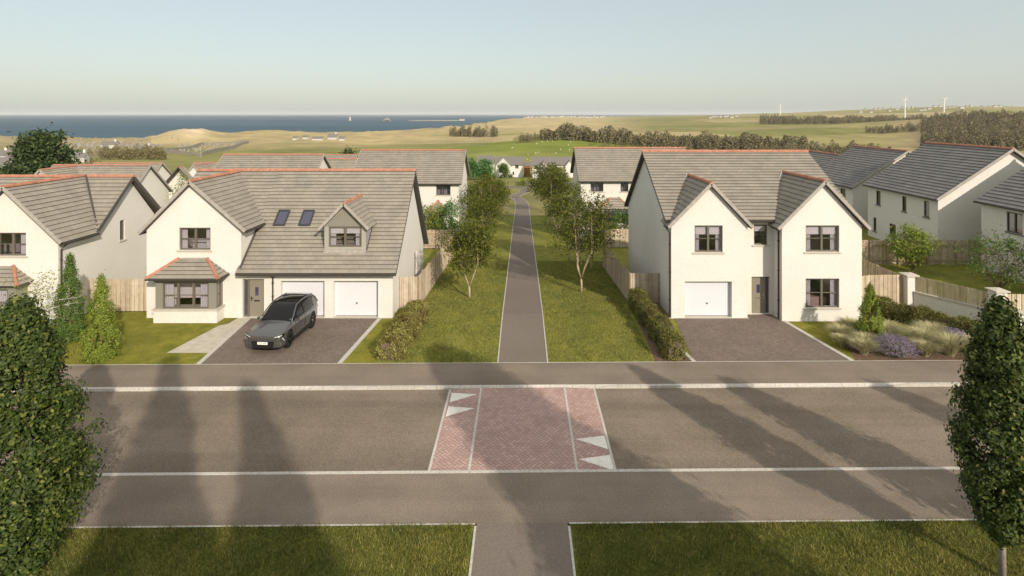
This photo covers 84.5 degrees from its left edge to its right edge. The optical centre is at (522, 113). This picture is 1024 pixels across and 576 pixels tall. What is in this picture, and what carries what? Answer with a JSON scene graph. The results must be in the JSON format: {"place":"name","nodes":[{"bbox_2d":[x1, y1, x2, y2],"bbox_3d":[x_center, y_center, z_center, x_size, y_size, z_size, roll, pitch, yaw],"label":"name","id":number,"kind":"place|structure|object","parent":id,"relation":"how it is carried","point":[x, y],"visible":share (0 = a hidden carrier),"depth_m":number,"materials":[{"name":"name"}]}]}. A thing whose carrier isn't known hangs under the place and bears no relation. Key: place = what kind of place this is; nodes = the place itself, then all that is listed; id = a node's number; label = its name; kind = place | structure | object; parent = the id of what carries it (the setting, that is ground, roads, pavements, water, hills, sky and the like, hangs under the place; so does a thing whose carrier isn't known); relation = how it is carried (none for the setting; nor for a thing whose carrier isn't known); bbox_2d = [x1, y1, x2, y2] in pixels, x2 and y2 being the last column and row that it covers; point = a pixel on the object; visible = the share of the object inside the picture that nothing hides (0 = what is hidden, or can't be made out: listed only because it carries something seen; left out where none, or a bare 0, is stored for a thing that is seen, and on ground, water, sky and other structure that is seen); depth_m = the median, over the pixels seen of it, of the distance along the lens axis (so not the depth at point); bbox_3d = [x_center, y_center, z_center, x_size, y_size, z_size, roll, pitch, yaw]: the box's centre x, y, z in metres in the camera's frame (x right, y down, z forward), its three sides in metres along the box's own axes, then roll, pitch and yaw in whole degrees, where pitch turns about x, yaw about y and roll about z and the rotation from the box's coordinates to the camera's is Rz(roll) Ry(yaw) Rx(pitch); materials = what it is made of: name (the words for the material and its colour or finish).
{"place":"outdoors","nodes":[
{"label":"outdoors","id":0,"kind":"place"},
{"bbox_2d":[17,311,236,364],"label":"garden lawn","id":1,"kind":"structure","parent":0,"point":[147,340],"depth_m":27.32,"materials":[{"name":"green plant"}]},
{"bbox_2d":[0,266,90,325],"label":"birch tree","id":2,"kind":"object","parent":1,"relation":"on","point":[37,286],"visible":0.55,"depth_m":26.61,"materials":[{"name":"green plant"}]},
{"bbox_2d":[50,251,89,343],"bbox_3d":[-22.007,8.965,27.417,1.943,4.573,1.817,0,0,0],"label":"garden conifer","id":3,"kind":"object","parent":1,"relation":"on","point":[70,270],"visible":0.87,"depth_m":27.21,"materials":[{"name":"green plant"}]},
{"bbox_2d":[76,270,123,364],"bbox_3d":[-18.954,9.123,25.365,1.762,4.186,1.802,0,0,44],"label":"garden conifer","id":4,"kind":"object","parent":1,"relation":"on","point":[103,309],"visible":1,"depth_m":25.10,"materials":[{"name":"green plant"}]},
{"bbox_2d":[167,318,246,352],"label":"slab path","id":5,"kind":"structure","parent":1,"relation":"on","point":[208,341],"depth_m":27.31,"materials":[{"name":"beige concrete"}]},
{"bbox_2d":[202,318,376,363],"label":"driveway","id":6,"kind":"structure","parent":0,"point":[328,340],"depth_m":26.60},
{"bbox_2d":[246,292,317,348],"bbox_3d":[-11.720,10.115,27.775,2.079,1.742,4.107,0,0,4],"label":"parked car","id":7,"kind":"object","parent":6,"relation":"on","point":[287,319],"visible":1,"depth_m":27.10,"materials":[{"name":"grey paint"}]},
{"bbox_2d":[0,115,685,137],"bbox_3d":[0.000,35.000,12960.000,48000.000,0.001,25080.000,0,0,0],"label":"sea","id":8,"kind":"structure","parent":0,"point":[109,126],"depth_m":2057.73,"materials":[{"name":"liquid"}]},
{"bbox_2d":[343,309,403,362],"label":"garden lawn","id":9,"kind":"structure","parent":0,"point":[363,351],"depth_m":26.73,"materials":[{"name":"green plant"}]},
{"bbox_2d":[0,469,993,526],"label":"pavement","id":10,"kind":"structure","parent":0,"point":[308,499],"depth_m":16.14,"materials":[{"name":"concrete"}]},
{"bbox_2d":[25,361,970,386],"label":"pavement","id":11,"kind":"structure","parent":0,"point":[500,374],"depth_m":23.86,"materials":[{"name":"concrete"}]},
{"bbox_2d":[0,387,1016,472],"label":"road","id":12,"kind":"structure","parent":0,"point":[369,430],"depth_m":19.87,"materials":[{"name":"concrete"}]},
{"bbox_2d":[11,382,967,391],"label":"kerb","id":13,"kind":"structure","parent":12,"relation":"on","point":[596,386],"depth_m":22.77,"materials":[{"name":"concrete"}]},
{"bbox_2d":[5,466,989,476],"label":"kerb","id":14,"kind":"structure","parent":12,"relation":"on","point":[523,471],"depth_m":17.31,"materials":[{"name":"concrete"}]},
{"bbox_2d":[431,387,612,471],"bbox_3d":[0.000,11.068,20.055,5.800,0.056,5.400,0,0,0],"label":"crossing table","id":15,"kind":"object","parent":12,"relation":"on","point":[522,428],"visible":0.93,"depth_m":19.64,"materials":[{"name":"brick"}]},
{"bbox_2d":[580,455,613,468],"bbox_3d":[2.329,11.063,17.917,1.054,0.049,0.807,0,0,0],"label":"road marking","id":16,"kind":"object","parent":15,"relation":"on","point":[605,461],"visible":1,"depth_m":17.96,"materials":[{"name":"paint"}]},
{"bbox_2d":[0,106,1023,528],"bbox_3d":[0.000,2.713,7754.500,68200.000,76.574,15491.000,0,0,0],"label":"terrain","id":17,"kind":"structure","parent":0,"point":[506,142],"depth_m":584.20,"materials":[{"name":"plant"}]},
{"bbox_2d":[0,161,32,173],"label":"dark tree","id":18,"kind":"object","parent":17,"relation":"on","point":[8,169],"visible":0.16,"depth_m":100.63,"materials":[{"name":"green plant"}]},
{"bbox_2d":[3,122,91,173],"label":"dark tree","id":19,"kind":"object","parent":17,"relation":"on","point":[36,151],"visible":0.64,"depth_m":107.96,"materials":[{"name":"green plant"}]},
{"bbox_2d":[96,143,166,159],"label":"scrub","id":20,"kind":"object","parent":17,"relation":"on","point":[147,152],"visible":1,"depth_m":321.40,"materials":[{"name":"green plant"}]},
{"bbox_2d":[93,162,192,198],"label":"detached house","id":21,"kind":"structure","parent":17,"relation":"on","point":[169,177],"depth_m":95.36,"materials":[{"name":"paint"}]},
{"bbox_2d":[188,162,217,176],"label":"detached house","id":22,"kind":"structure","parent":17,"relation":"on","point":[199,165],"depth_m":104.91,"materials":[{"name":"tile"}]},
{"bbox_2d":[214,153,332,168],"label":"detached house","id":23,"kind":"structure","parent":17,"relation":"on","point":[273,160],"depth_m":61.27,"materials":[{"name":"tile"}]},
{"bbox_2d":[327,158,357,168],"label":"detached house","id":24,"kind":"structure","parent":17,"relation":"on","point":[342,163],"depth_m":77.43,"materials":[{"name":"tile"}]},
{"bbox_2d":[448,124,497,136],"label":"conifer wood","id":25,"kind":"object","parent":17,"relation":"on","point":[478,132],"visible":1,"depth_m":644.22,"materials":[{"name":"plant"}]},
{"bbox_2d":[475,157,494,178],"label":"distant tree","id":26,"kind":"object","parent":17,"relation":"on","point":[484,168],"visible":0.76,"depth_m":188.86,"materials":[{"name":"green plant"}]},
{"bbox_2d":[495,157,523,176],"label":"detached house","id":27,"kind":"structure","parent":17,"relation":"on","point":[515,164],"depth_m":208.00,"materials":[{"name":"grey"}]},
{"bbox_2d":[471,523,572,575],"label":"footpath","id":28,"kind":"structure","parent":17,"relation":"on","point":[522,549],"depth_m":14.18,"materials":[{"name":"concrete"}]},
{"bbox_2d":[499,188,546,361],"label":"footpath","id":29,"kind":"structure","parent":17,"relation":"on","point":[522,336],"depth_m":33.29,"materials":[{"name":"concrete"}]},
{"bbox_2d":[34,516,1023,575],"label":"verge","id":30,"kind":"structure","parent":17,"relation":"on","point":[962,558],"depth_m":14.16,"materials":[{"name":"green plant"}]},
{"bbox_2d":[0,293,111,575],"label":"street tree","id":31,"kind":"object","parent":30,"relation":"on","point":[31,537],"visible":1,"depth_m":13.11,"materials":[{"name":"green plant"}]},
{"bbox_2d":[64,523,474,527],"bbox_3d":[-31.630,10.980,14.720,60.745,0.001,0.060,0,0,-1],"label":"edging","id":32,"kind":"object","parent":30,"relation":"on","point":[268,525],"visible":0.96,"depth_m":15.03,"materials":[{"name":"concrete"}]},
{"bbox_2d":[569,519,975,523],"bbox_3d":[31.630,10.980,15.480,60.745,0.001,0.060,0,0,-1],"label":"edging","id":33,"kind":"object","parent":30,"relation":"on","point":[768,521],"visible":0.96,"depth_m":15.17,"materials":[{"name":"concrete"}]},
{"bbox_2d":[940,293,1023,575],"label":"street tree","id":34,"kind":"object","parent":30,"relation":"on","point":[992,391],"visible":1,"depth_m":13.02,"materials":[{"name":"green plant"}]},
{"bbox_2d":[550,157,572,177],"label":"detached house","id":35,"kind":"structure","parent":17,"relation":"on","point":[563,161],"depth_m":203.61,"materials":[{"name":"grey"}]},
{"bbox_2d":[539,122,807,149],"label":"conifer wood","id":36,"kind":"object","parent":17,"relation":"on","point":[569,131],"visible":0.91,"depth_m":393.14,"materials":[{"name":"green plant"}]},
{"bbox_2d":[809,150,839,166],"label":"detached house","id":37,"kind":"structure","parent":17,"relation":"on","point":[820,158],"depth_m":67.76,"materials":[{"name":"tile"}]},
{"bbox_2d":[764,139,891,153],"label":"conifer wood","id":38,"kind":"object","parent":17,"relation":"on","point":[836,148],"visible":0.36,"depth_m":343.26,"materials":[{"name":"plant"}]},
{"bbox_2d":[759,113,950,124],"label":"conifer wood","id":39,"kind":"object","parent":17,"relation":"on","point":[818,119],"visible":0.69,"depth_m":1166.22,"materials":[{"name":"green plant"}]},
{"bbox_2d":[820,145,910,228],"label":"detached house","id":40,"kind":"structure","parent":17,"relation":"on","point":[850,172],"depth_m":56.11,"materials":[{"name":"tile"}]},
{"bbox_2d":[864,121,930,133],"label":"conifer wood","id":41,"kind":"object","parent":17,"relation":"on","point":[909,128],"visible":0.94,"depth_m":648.45,"materials":[{"name":"plant"}]},
{"bbox_2d":[919,109,1023,150],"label":"conifer wood","id":42,"kind":"object","parent":17,"relation":"on","point":[941,129],"visible":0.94,"depth_m":570.46,"materials":[{"name":"green plant"}]},
{"bbox_2d":[0,0,1023,114],"label":"sky","id":43,"kind":"structure","parent":0,"point":[58,57],"materials":[{"name":"blue"}]},
{"bbox_2d":[59,216,1023,365],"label":"lawn","id":44,"kind":"structure","parent":0,"point":[947,274],"depth_m":34.74,"materials":[{"name":"green plant"}]},
{"bbox_2d":[0,174,160,324],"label":"detached house","id":45,"kind":"structure","parent":44,"relation":"on","point":[94,223],"depth_m":31.18,"materials":[{"name":"paint"}]},
{"bbox_2d":[0,233,27,257],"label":"window","id":46,"kind":"structure","parent":45,"relation":"in","point":[12,245],"depth_m":29.50,"materials":[{"name":"brown"}]},
{"bbox_2d":[0,264,33,299],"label":"bay window","id":47,"kind":"structure","parent":45,"relation":"in","point":[10,273],"depth_m":28.75,"materials":[{"name":"grey"}]},
{"bbox_2d":[35,164,172,206],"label":"detached house","id":48,"kind":"structure","parent":44,"relation":"on","point":[153,182],"depth_m":64.96,"materials":[{"name":"tile"}]},
{"bbox_2d":[89,279,146,310],"bbox_3d":[-22.175,10.093,31.364,3.850,1.868,0.171,0,0,0],"label":"timber fence","id":49,"kind":"object","parent":44,"relation":"on","point":[129,294],"visible":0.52,"depth_m":31.28,"materials":[{"name":"brown wood"}]},
{"bbox_2d":[196,318,250,363],"bbox_3d":[-14.450,10.985,27.510,0.200,0.030,5.599,0,0,-5],"label":"edging","id":50,"kind":"object","parent":44,"relation":"on","point":[213,350],"visible":1,"depth_m":27.03,"materials":[{"name":"concrete"}]},
{"bbox_2d":[137,168,428,322],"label":"detached house","id":51,"kind":"structure","parent":44,"relation":"on","point":[237,243],"depth_m":30.60,"materials":[{"name":"grey"}]},
{"bbox_2d":[144,257,229,322],"bbox_3d":[-17.707,9.500,29.834,3.933,3.600,1.183,0,0,0],"label":"bay window","id":52,"kind":"structure","parent":51,"relation":"in","point":[179,269],"depth_m":29.60,"materials":[{"name":"stone"}]},
{"bbox_2d":[163,282,218,308],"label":"window","id":53,"kind":"structure","parent":51,"relation":"in","point":[168,287],"depth_m":29.81,"materials":[{"name":"grey"}]},
{"bbox_2d":[176,228,211,251],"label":"window","id":54,"kind":"structure","parent":51,"relation":"in","point":[191,239],"depth_m":30.60,"materials":[{"name":"white"}]},
{"bbox_2d":[249,279,263,315],"bbox_3d":[-14.375,9.950,30.520,0.850,2.040,0.120,0,0,0],"label":"door","id":55,"kind":"structure","parent":51,"relation":"in","point":[256,286],"depth_m":30.52,"materials":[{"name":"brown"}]},
{"bbox_2d":[283,281,323,317],"bbox_3d":[-11.830,10.000,30.490,2.340,2.000,0.320,0,0,0],"label":"garage door","id":56,"kind":"structure","parent":51,"relation":"in","point":[316,288],"depth_m":30.60,"materials":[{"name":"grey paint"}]},
{"bbox_2d":[329,226,370,246],"bbox_3d":[-9.755,6.930,31.538,2.310,1.700,0.985,0,0,0],"label":"window","id":57,"kind":"structure","parent":51,"relation":"in","point":[333,230],"depth_m":31.11,"materials":[{"name":"white"}]},
{"bbox_2d":[333,281,377,317],"bbox_3d":[-8.970,10.000,30.490,2.400,2.000,0.320,0,0,0],"label":"garage door","id":58,"kind":"structure","parent":51,"relation":"in","point":[351,297],"depth_m":30.60,"materials":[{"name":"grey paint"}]},
{"bbox_2d":[338,318,381,362],"bbox_3d":[-7.855,10.985,27.547,0.200,0.030,5.520,0,0,4],"label":"edging","id":59,"kind":"object","parent":44,"relation":"on","point":[355,345],"visible":1,"depth_m":27.15,"materials":[{"name":"concrete"}]},
{"bbox_2d":[373,299,430,361],"bbox_3d":[-5.799,10.428,27.891,1.577,1.195,5.971,0,0,4],"label":"hedge","id":60,"kind":"object","parent":44,"relation":"on","point":[395,341],"visible":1,"depth_m":26.78,"materials":[{"name":"green plant"}]},
{"bbox_2d":[399,276,418,308],"bbox_3d":[-6.435,10.136,31.965,1.130,1.868,0.171,0,0,0],"label":"timber fence","id":61,"kind":"object","parent":44,"relation":"on","point":[408,288],"visible":0.73,"depth_m":31.90,"materials":[{"name":"wood"}]},
{"bbox_2d":[354,149,469,239],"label":"detached house","id":62,"kind":"structure","parent":44,"relation":"on","point":[442,174],"depth_m":59.38,"materials":[{"name":"tile"}]},
{"bbox_2d":[416,236,451,299],"bbox_3d":[-5.965,10.685,39.725,0.171,2.939,15.650,0,0,0],"label":"timber fence","id":63,"kind":"object","parent":44,"relation":"on","point":[438,264],"visible":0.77,"depth_m":36.90,"materials":[{"name":"beige wood"}]},
{"bbox_2d":[422,202,449,244],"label":"garden shrub","id":64,"kind":"object","parent":44,"relation":"on","point":[434,217],"visible":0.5,"depth_m":53.45,"materials":[{"name":"green plant"}]},
{"bbox_2d":[423,230,458,248],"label":"timber fence","id":65,"kind":"object","parent":44,"relation":"on","point":[431,236],"visible":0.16,"depth_m":51.98,"materials":[{"name":"wood"}]},
{"bbox_2d":[435,199,465,230],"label":"garden shrub","id":66,"kind":"object","parent":44,"relation":"on","point":[447,206],"visible":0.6,"depth_m":53.18,"materials":[{"name":"green plant"}]},
{"bbox_2d":[434,210,501,297],"bbox_3d":[-3.251,8.580,34.583,4.090,5.636,4.124,0,0,0],"label":"park tree","id":67,"kind":"object","parent":44,"relation":"on","point":[473,238],"visible":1,"depth_m":34.21,"materials":[{"name":"green plant"}]},
{"bbox_2d":[456,192,513,257],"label":"park tree","id":68,"kind":"object","parent":44,"relation":"on","point":[490,211],"visible":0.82,"depth_m":47.04,"materials":[{"name":"green plant"}]},
{"bbox_2d":[455,177,516,236],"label":"park tree","id":69,"kind":"object","parent":44,"relation":"on","point":[490,191],"visible":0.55,"depth_m":57.16,"materials":[{"name":"green plant"}]},
{"bbox_2d":[470,172,508,216],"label":"park tree","id":70,"kind":"object","parent":44,"relation":"on","point":[485,179],"visible":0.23,"depth_m":68.74,"materials":[{"name":"green plant"}]},
{"bbox_2d":[396,261,654,362],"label":"park grass","id":71,"kind":"structure","parent":44,"relation":"on","point":[565,267],"depth_m":31.38,"materials":[{"name":"green plant"}]},
{"bbox_2d":[111,360,961,364],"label":"edging","id":72,"kind":"object","parent":44,"relation":"on","point":[530,362],"visible":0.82,"depth_m":24.87,"materials":[{"name":"concrete"}]},
{"bbox_2d":[524,161,569,224],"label":"park tree","id":73,"kind":"object","parent":44,"relation":"on","point":[540,173],"visible":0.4,"depth_m":69.03,"materials":[{"name":"green plant"}]},
{"bbox_2d":[530,167,585,240],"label":"park tree","id":74,"kind":"object","parent":44,"relation":"on","point":[551,191],"visible":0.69,"depth_m":56.68,"materials":[{"name":"green plant"}]},
{"bbox_2d":[539,186,593,260],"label":"park tree","id":75,"kind":"object","parent":44,"relation":"on","point":[562,198],"visible":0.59,"depth_m":46.21,"materials":[{"name":"green plant"}]},
{"bbox_2d":[545,190,625,292],"bbox_3d":[3.868,8.117,36.011,4.936,6.742,4.769,0,0,0],"label":"park tree","id":76,"kind":"object","parent":44,"relation":"on","point":[599,234],"visible":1,"depth_m":35.42,"materials":[{"name":"green plant"}]},
{"bbox_2d":[589,229,627,247],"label":"timber fence","id":77,"kind":"object","parent":44,"relation":"on","point":[620,241],"visible":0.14,"depth_m":52.48,"materials":[{"name":"wood"}]},
{"bbox_2d":[602,244,629,299],"bbox_3d":[6.335,10.598,38.425,0.171,2.623,11.250,0,0,0],"label":"timber fence","id":78,"kind":"object","parent":44,"relation":"on","point":[621,276],"visible":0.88,"depth_m":37.02,"materials":[{"name":"wood"}]},
{"bbox_2d":[606,208,627,241],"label":"garden shrub","id":79,"kind":"object","parent":44,"relation":"on","point":[624,218],"visible":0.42,"depth_m":53.76,"materials":[{"name":"green plant"}]},
{"bbox_2d":[570,147,686,241],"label":"detached house","id":80,"kind":"structure","parent":44,"relation":"on","point":[608,172],"depth_m":58.40,"materials":[{"name":"stone"}]},
{"bbox_2d":[629,273,659,304],"bbox_3d":[7.140,10.199,32.864,1.780,1.867,0.171,0,0,0],"label":"timber fence","id":81,"kind":"object","parent":44,"relation":"on","point":[639,280],"visible":0.61,"depth_m":32.80,"materials":[{"name":"wood"}]},
{"bbox_2d":[630,303,690,361],"bbox_3d":[6.965,10.984,28.979,1.780,0.001,8.096,0,0,2],"label":"planting bed","id":82,"kind":"object","parent":44,"relation":"on","point":[658,357],"visible":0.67,"depth_m":26.71,"materials":[{"name":"soil"}]},
{"bbox_2d":[627,287,690,360],"bbox_3d":[6.689,10.396,28.776,1.358,1.251,7.741,0,0,-3],"label":"hedge","id":83,"kind":"object","parent":82,"relation":"on","point":[666,336],"visible":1,"depth_m":27.36,"materials":[{"name":"green plant"}]},
{"bbox_2d":[624,150,871,321],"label":"detached house","id":84,"kind":"structure","parent":44,"relation":"on","point":[741,233],"depth_m":30.60,"materials":[{"name":"paint"}]},
{"bbox_2d":[685,281,731,317],"bbox_3d":[10.035,10.015,30.490,2.530,1.970,0.320,0,0,0],"label":"garage door","id":85,"kind":"structure","parent":84,"relation":"in","point":[701,297],"depth_m":30.60,"materials":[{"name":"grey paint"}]},
{"bbox_2d":[693,225,724,253],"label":"window","id":86,"kind":"structure","parent":84,"relation":"in","point":[708,238],"depth_m":30.55,"materials":[{"name":"brown"}]},
{"bbox_2d":[752,277,765,312],"bbox_3d":[13.010,9.960,31.050,0.820,2.020,0.120,0,0,0],"label":"door","id":87,"kind":"structure","parent":84,"relation":"in","point":[758,283],"depth_m":31.05,"materials":[{"name":"brown"}]},
{"bbox_2d":[752,225,769,246],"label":"window","id":88,"kind":"structure","parent":84,"relation":"in","point":[760,231],"depth_m":31.10,"materials":[{"name":"brown"}]},
{"bbox_2d":[804,225,841,253],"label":"window","id":89,"kind":"structure","parent":84,"relation":"in","point":[820,239],"depth_m":30.10,"materials":[{"name":"brown"}]},
{"bbox_2d":[804,279,841,309],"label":"window","id":90,"kind":"structure","parent":84,"relation":"in","point":[819,292],"depth_m":30.15,"materials":[{"name":"brown"}]},
{"bbox_2d":[862,275,899,304],"bbox_3d":[20.175,10.107,32.065,2.650,1.938,0.171,0,0,0],"label":"timber fence","id":91,"kind":"object","parent":44,"relation":"on","point":[889,281],"visible":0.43,"depth_m":31.98,"materials":[{"name":"wood"}]},
{"bbox_2d":[862,259,901,302],"bbox_3d":[21.515,10.098,36.250,0.171,1.922,8.400,0,0,0],"label":"timber fence","id":92,"kind":"object","parent":44,"relation":"on","point":[869,268],"visible":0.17,"depth_m":34.12,"materials":[{"name":"wood"}]},
{"bbox_2d":[881,220,949,272],"bbox_3d":[27.204,9.227,39.180,3.717,3.856,4.011,0,0,0],"label":"garden tree","id":93,"kind":"object","parent":44,"relation":"on","point":[911,238],"visible":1,"depth_m":38.70,"materials":[{"name":"green plant"}]},
{"bbox_2d":[862,240,980,265],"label":"timber fence","id":94,"kind":"object","parent":44,"relation":"on","point":[882,255],"visible":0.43,"depth_m":40.98,"materials":[{"name":"brown wood"}]},
{"bbox_2d":[862,142,1023,259],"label":"detached house","id":95,"kind":"structure","parent":44,"relation":"on","point":[933,188],"depth_m":44.29,"materials":[{"name":"paint"}]},
{"bbox_2d":[942,222,1023,288],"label":"garden tree","id":96,"kind":"object","parent":44,"relation":"on","point":[1008,267],"visible":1,"depth_m":34.53,"materials":[{"name":"green plant"}]},
{"bbox_2d":[973,168,1023,282],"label":"detached house","id":97,"kind":"structure","parent":44,"relation":"on","point":[1002,204],"depth_m":38.55,"materials":[{"name":"paint"}]},
{"bbox_2d":[1005,211,1023,236],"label":"window","id":98,"kind":"structure","parent":97,"relation":"in","point":[1014,220],"depth_m":37.63,"materials":[{"name":"grey"}]},
{"bbox_2d":[675,314,849,360],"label":"driveway","id":99,"kind":"structure","parent":0,"point":[762,337],"depth_m":27.19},
{"bbox_2d":[791,307,917,360],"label":"garden lawn","id":100,"kind":"structure","parent":0,"point":[818,330],"depth_m":28.32,"materials":[{"name":"green plant"}]},
{"bbox_2d":[824,321,856,335],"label":"ornamental grass","id":101,"kind":"object","parent":100,"relation":"on","point":[839,328],"depth_m":27.42,"materials":[{"name":"plant"}]},
{"bbox_2d":[846,338,967,360],"bbox_3d":[20.175,10.984,26.334,10.650,0.001,2.532,0,0,0],"label":"planting bed","id":102,"kind":"object","parent":100,"relation":"on","point":[873,354],"visible":0.25,"depth_m":25.50,"materials":[{"name":"soil"}]},
{"bbox_2d":[852,281,887,339],"bbox_3d":[16.785,9.618,27.169,1.408,3.095,1.487,0,0,20],"label":"garden conifer","id":103,"kind":"object","parent":102,"relation":"on","point":[869,297],"visible":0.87,"depth_m":27.06,"materials":[{"name":"green plant"}]},
{"bbox_2d":[873,331,921,357],"bbox_3d":[17.000,10.494,25.751,2.131,0.974,2.112,0,0,0],"label":"lavender","id":104,"kind":"object","parent":102,"relation":"on","point":[893,346],"visible":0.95,"depth_m":25.52,"materials":[{"name":"purple plant"}]},
{"bbox_2d":[899,272,919,306],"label":"pillar","id":105,"kind":"structure","parent":100,"relation":"on","point":[908,284],"depth_m":31.68,"materials":[{"name":"stone"}]},
{"bbox_2d":[871,294,982,336],"bbox_3d":[20.791,10.434,29.007,1.367,1.185,5.789,0,0,-34],"label":"hedge","id":106,"kind":"object","parent":100,"relation":"on","point":[897,311],"visible":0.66,"depth_m":29.05,"materials":[{"name":"green plant"}]},
{"bbox_2d":[914,277,987,320],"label":"garden wall","id":107,"kind":"structure","parent":100,"relation":"on","point":[952,305],"depth_m":30.24,"materials":[{"name":"stone"}]},
{"bbox_2d":[847,335,882,354],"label":"ornamental grass","id":108,"kind":"object","parent":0,"point":[863,346],"depth_m":25.69,"materials":[{"name":"plant"}]},
{"bbox_2d":[899,322,951,342],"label":"ornamental grass","id":109,"kind":"object","parent":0,"point":[924,333],"depth_m":26.57,"materials":[{"name":"plant"}]},
{"bbox_2d":[905,336,947,356],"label":"ornamental grass","id":110,"kind":"object","parent":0,"point":[926,347],"depth_m":25.48,"materials":[{"name":"plant"}]},
{"bbox_2d":[928,329,967,355],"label":"ornamental grass","id":111,"kind":"object","parent":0,"point":[951,347],"depth_m":25.59,"materials":[{"name":"plant"}]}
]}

